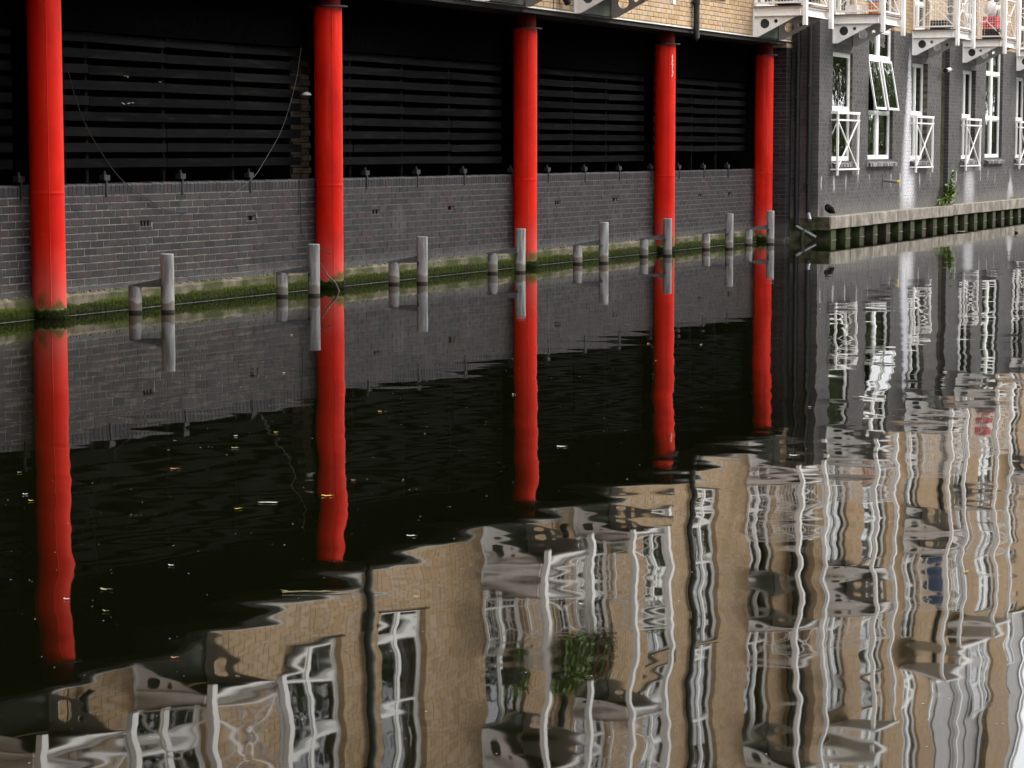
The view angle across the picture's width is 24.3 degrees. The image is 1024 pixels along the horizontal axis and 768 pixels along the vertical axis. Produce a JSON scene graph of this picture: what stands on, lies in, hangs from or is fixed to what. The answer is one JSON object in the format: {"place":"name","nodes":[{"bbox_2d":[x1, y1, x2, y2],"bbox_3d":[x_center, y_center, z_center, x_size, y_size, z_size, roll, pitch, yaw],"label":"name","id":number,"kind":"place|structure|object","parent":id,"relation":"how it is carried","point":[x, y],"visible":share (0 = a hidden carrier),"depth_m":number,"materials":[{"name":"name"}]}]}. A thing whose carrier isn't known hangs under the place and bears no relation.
{"place":"outdoors","nodes":[
{"label":"outdoors","id":0,"kind":"place"},
{"bbox_2d":[0,216,1023,767],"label":"water","id":1,"kind":"structure","parent":0,"point":[706,474],"depth_m":10.61,"materials":[{"name":"black liquid"}]},
{"bbox_2d":[26,0,68,319],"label":"red column","id":2,"kind":"structure","parent":1,"relation":"in","point":[46,142],"depth_m":22.88,"materials":[{"name":"paint"}]},
{"bbox_2d":[128,253,174,312],"bbox_3d":[-3.636,-0.716,23.980,0.464,1.193,0.142,-2,6,-16],"label":"fender frame","id":3,"kind":"object","parent":1,"relation":"in","point":[165,282],"visible":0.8,"depth_m":23.93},
{"bbox_2d":[275,244,319,296],"bbox_3d":[-2.401,-0.975,26.654,0.511,1.183,0.136,-2,6,-23],"label":"fender frame","id":4,"kind":"object","parent":1,"relation":"in","point":[312,269],"visible":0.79,"depth_m":26.63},
{"bbox_2d":[282,590,350,592],"bbox_3d":[-0.731,0.770,8.827,0.266,0.007,0.034,0,6,0],"label":"reed stalk","id":5,"kind":"object","parent":1,"relation":"on","point":[284,591],"visible":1,"depth_m":8.82,"materials":[{"name":"beige plant"}]},
{"bbox_2d":[308,0,347,288],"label":"red column","id":6,"kind":"structure","parent":1,"relation":"in","point":[328,110],"depth_m":27.92,"materials":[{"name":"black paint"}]},
{"bbox_2d":[320,263,339,290],"bbox_3d":[-2.119,-1.214,27.580,0.301,0.388,0.077,-5,7,-39],"label":"twig","id":7,"kind":"object","parent":1,"relation":"in","point":[335,283],"visible":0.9,"depth_m":27.58,"materials":[{"name":"brown wood"}]},
{"bbox_2d":[0,162,756,322],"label":"brick wall","id":8,"kind":"structure","parent":1,"relation":"in","point":[247,239],"depth_m":27.91,"materials":[{"name":"brick"}]},
{"bbox_2d":[68,72,188,211],"bbox_3d":[-3.928,-2.469,24.533,0.044,1.430,2.104,3,6,26],"label":"wire","id":9,"kind":"object","parent":8,"relation":"attached to","point":[107,161],"visible":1,"depth_m":24.18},
{"bbox_2d":[62,31,300,182],"bbox_3d":[-3.613,-3.202,25.711,0.090,2.000,5.174,3,6,25],"label":"slatted screen","id":10,"kind":"object","parent":8,"relation":"on","point":[160,87],"visible":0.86,"depth_m":25.59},
{"bbox_2d":[296,90,310,94],"bbox_3d":[-2.450,-3.424,27.905,0.196,0.060,0.112,3,6,25],"label":"bulkhead lamp","id":11,"kind":"object","parent":10,"relation":"attached to","point":[306,93],"visible":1,"depth_m":27.86,"materials":[{"name":"white plastic"}]},
{"bbox_2d":[202,52,300,209],"bbox_3d":[-2.907,-2.905,26.731,0.036,1.832,2.262,2,6,23],"label":"wire","id":12,"kind":"object","parent":8,"relation":"attached to","point":[273,145],"visible":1,"depth_m":27.18,"materials":[{"name":"grey metal"}]},
{"bbox_2d":[299,179,330,253],"bbox_3d":[-2.306,-1.958,27.788,0.366,0.885,0.035,-1,6,-11],"label":"wire","id":13,"kind":"object","parent":8,"relation":"attached to","point":[300,217],"visible":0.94,"depth_m":27.74,"materials":[{"name":"grey metal"}]},
{"bbox_2d":[342,52,501,176],"bbox_3d":[-1.267,-3.702,30.777,0.090,2.000,5.184,3,6,25],"label":"slatted screen","id":14,"kind":"object","parent":8,"relation":"on","point":[400,135],"visible":0.88,"depth_m":30.78,"materials":[{"name":"black wood"}]},
{"bbox_2d":[512,67,644,171],"bbox_3d":[1.038,-4.194,35.752,0.090,2.000,4.974,3,6,25],"label":"slatted screen","id":15,"kind":"object","parent":8,"relation":"on","point":[570,105],"visible":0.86,"depth_m":35.97,"materials":[{"name":"black metal"}]},
{"bbox_2d":[652,77,745,169],"bbox_3d":[3.194,-4.653,40.406,0.090,2.000,4.474,3,6,25],"label":"slatted screen","id":16,"kind":"object","parent":8,"relation":"on","point":[690,119],"visible":0.79,"depth_m":40.70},
{"bbox_2d":[387,236,427,284],"bbox_3d":[-1.272,-1.213,29.090,0.504,1.178,0.138,-2,6,-22],"label":"fender frame","id":17,"kind":"object","parent":1,"relation":"in","point":[420,259],"visible":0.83,"depth_m":29.06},
{"bbox_2d":[0,0,833,240],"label":"apartment building","id":18,"kind":"structure","parent":1,"relation":"on","point":[718,40],"depth_m":35.74,"materials":[{"name":"black metal"}]},
{"bbox_2d":[756,0,774,5],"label":"balcony door","id":19,"kind":"structure","parent":18,"relation":"in","point":[756,0],"depth_m":41.51,"materials":[{"name":"white glass"}]},
{"bbox_2d":[486,229,525,273],"bbox_3d":[-0.068,-1.473,31.677,0.565,1.189,0.148,-3,6,-30],"label":"fender frame","id":20,"kind":"object","parent":1,"relation":"in","point":[519,249],"visible":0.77,"depth_m":31.68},
{"bbox_2d":[10,245,1011,762],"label":"floating specks","id":21,"kind":"object","parent":1,"relation":"on","point":[602,479],"visible":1,"depth_m":9.68,"materials":[{"name":"beige plant"}]},
{"bbox_2d":[508,14,541,267],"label":"red column","id":22,"kind":"structure","parent":1,"relation":"in","point":[524,28],"depth_m":32.97,"materials":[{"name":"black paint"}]},
{"bbox_2d":[572,222,608,263],"bbox_3d":[1.138,-1.734,34.289,0.591,1.193,0.137,-4,7,-32],"label":"fender frame","id":23,"kind":"object","parent":1,"relation":"in","point":[602,242],"visible":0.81,"depth_m":34.30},
{"bbox_2d":[639,218,671,256],"bbox_3d":[2.222,-1.957,36.621,0.581,1.180,0.146,-3,7,-31],"label":"fender frame","id":24,"kind":"object","parent":1,"relation":"in","point":[666,236],"visible":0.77,"depth_m":36.63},
{"bbox_2d":[651,32,679,251],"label":"red column","id":25,"kind":"structure","parent":1,"relation":"in","point":[665,44],"depth_m":37.85,"materials":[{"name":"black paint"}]},
{"bbox_2d":[701,214,733,249],"bbox_3d":[3.390,-2.210,39.155,0.628,1.185,0.141,-4,7,-34],"label":"fender frame","id":26,"kind":"object","parent":1,"relation":"in","point":[727,231],"visible":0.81,"depth_m":39.19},
{"bbox_2d":[744,211,773,244],"bbox_3d":[4.280,-2.399,41.076,0.638,1.184,0.142,-4,7,-34],"label":"fender frame","id":27,"kind":"object","parent":1,"relation":"in","point":[768,227],"visible":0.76,"depth_m":41.10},
{"bbox_2d":[751,44,777,241],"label":"red column","id":28,"kind":"structure","parent":1,"relation":"in","point":[764,55],"depth_m":42.28,"materials":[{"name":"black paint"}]},
{"bbox_2d":[788,0,1023,237],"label":"apartment building","id":29,"kind":"structure","parent":1,"relation":"on","point":[887,113],"depth_m":48.37,"materials":[{"name":"brick"}]},
{"bbox_2d":[836,0,848,14],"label":"balcony door","id":30,"kind":"structure","parent":29,"relation":"in","point":[838,2],"depth_m":43.97,"materials":[{"name":"white glass"}]},
{"bbox_2d":[830,52,856,167],"bbox_3d":[6.141,-5.094,44.161,0.210,2.120,1.567,2,6,23],"label":"window","id":31,"kind":"structure","parent":29,"relation":"in","point":[841,61],"depth_m":44.32,"materials":[{"name":"glass"}]},
{"bbox_2d":[867,0,878,13],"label":"flower pot","id":32,"kind":"object","parent":29,"relation":"on","point":[869,6],"visible":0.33,"depth_m":43.52,"materials":[{"name":"orange ceramic"}]},
{"bbox_2d":[866,30,898,166],"bbox_3d":[7.272,-5.627,46.686,0.274,2.685,2.092,2,6,23],"label":"window","id":33,"kind":"structure","parent":29,"relation":"in","point":[880,45],"depth_m":46.73,"materials":[{"name":"glass"}]},
{"bbox_2d":[886,0,890,29],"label":"window","id":34,"kind":"structure","parent":29,"relation":"in","point":[888,8],"depth_m":47.31,"materials":[{"name":"white glass"}]},
{"bbox_2d":[913,0,925,29],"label":"balcony door","id":35,"kind":"structure","parent":29,"relation":"in","point":[920,6],"depth_m":49.64,"materials":[{"name":"white glass"}]},
{"bbox_2d":[910,63,929,165],"bbox_3d":[8.485,-5.633,49.614,0.260,2.120,1.567,2,6,23],"label":"window","id":36,"kind":"structure","parent":29,"relation":"in","point":[917,69],"depth_m":49.83,"materials":[{"name":"glass"}]},
{"bbox_2d":[943,67,953,72],"bbox_3d":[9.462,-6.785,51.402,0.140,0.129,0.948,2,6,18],"label":"security camera","id":37,"kind":"object","parent":29,"relation":"attached to","point":[949,69],"visible":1,"depth_m":51.03,"materials":[{"name":"white plastic"}]},
{"bbox_2d":[963,0,971,33],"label":"balcony door","id":38,"kind":"structure","parent":29,"relation":"in","point":[967,10],"depth_m":53.66,"materials":[{"name":"white glass"}]},
{"bbox_2d":[960,70,977,163],"bbox_3d":[10.323,-6.050,53.843,0.260,2.120,1.567,2,6,23],"label":"window","id":39,"kind":"structure","parent":29,"relation":"in","point":[967,75],"depth_m":54.09,"materials":[{"name":"glass"}]},
{"bbox_2d":[983,16,999,28],"bbox_3d":[10.784,-7.998,53.421,0.304,0.520,0.344,3,6,25],"label":"crate","id":40,"kind":"object","parent":29,"relation":"on","point":[995,20],"visible":0.52,"depth_m":53.28,"materials":[{"name":"red plastic"}]},
{"bbox_2d":[984,1,996,15],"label":"bag","id":41,"kind":"object","parent":40,"relation":"on","point":[990,7],"visible":0.73,"depth_m":53.24,"materials":[{"name":"white plastic"}]},
{"bbox_2d":[982,29,1000,38],"bbox_3d":[10.714,-7.793,52.924,0.364,0.210,0.454,3,6,25],"label":"crate","id":42,"kind":"object","parent":29,"relation":"on","point":[996,32],"visible":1,"depth_m":52.73,"materials":[{"name":"black plastic"}]},
{"bbox_2d":[984,51,1006,163],"bbox_3d":[11.414,-6.575,56.287,0.230,2.685,2.092,2,6,23],"label":"window","id":43,"kind":"structure","parent":29,"relation":"in","point":[992,99],"depth_m":56.48,"materials":[{"name":"glass"}]},
{"bbox_2d":[989,0,1001,27],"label":"window","id":44,"kind":"structure","parent":29,"relation":"in","point":[1000,4],"depth_m":56.69,"materials":[{"name":"white glass"}]},
{"bbox_2d":[1014,77,1023,162],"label":"window","id":45,"kind":"structure","parent":29,"relation":"in","point":[1019,83],"depth_m":59.50,"materials":[{"name":"glass"}]},
{"bbox_2d":[1020,0,1023,48],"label":"balcony door","id":46,"kind":"structure","parent":29,"relation":"in","point":[1022,1],"depth_m":59.28,"materials":[{"name":"white glass"}]},
{"bbox_2d":[789,198,1023,240],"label":"quay wall","id":47,"kind":"structure","parent":1,"relation":"in","point":[845,226],"depth_m":47.58,"materials":[{"name":"concrete"}]},
{"bbox_2d":[825,204,834,215],"bbox_3d":[5.794,-3.163,43.172,0.251,0.225,0.146,-3,7,-30],"label":"bird","id":48,"kind":"object","parent":47,"relation":"on","point":[829,208],"visible":1,"depth_m":43.10},
{"bbox_2d":[934,170,956,205],"bbox_3d":[9.407,-4.217,51.368,0.320,0.834,1.866,3,6,25],"label":"weed","id":49,"kind":"object","parent":47,"relation":"on","point":[949,194],"visible":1,"depth_m":51.52,"materials":[{"name":"green plant"}]},
{"bbox_2d":[777,0,800,5],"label":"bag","id":50,"kind":"object","parent":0,"point":[781,4],"visible":0.48,"depth_m":40.92,"materials":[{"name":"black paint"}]},
{"bbox_2d":[845,5,861,13],"bbox_3d":[6.251,-6.840,43.462,0.224,0.172,0.324,3,6,25],"label":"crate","id":51,"kind":"object","parent":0,"point":[855,7],"visible":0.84,"depth_m":43.34,"materials":[{"name":"white plastic"}]},
{"bbox_2d":[930,20,949,28],"bbox_3d":[8.797,-7.373,48.817,0.324,0.182,0.354,3,6,25],"label":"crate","id":52,"kind":"object","parent":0,"point":[937,22],"visible":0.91,"depth_m":48.69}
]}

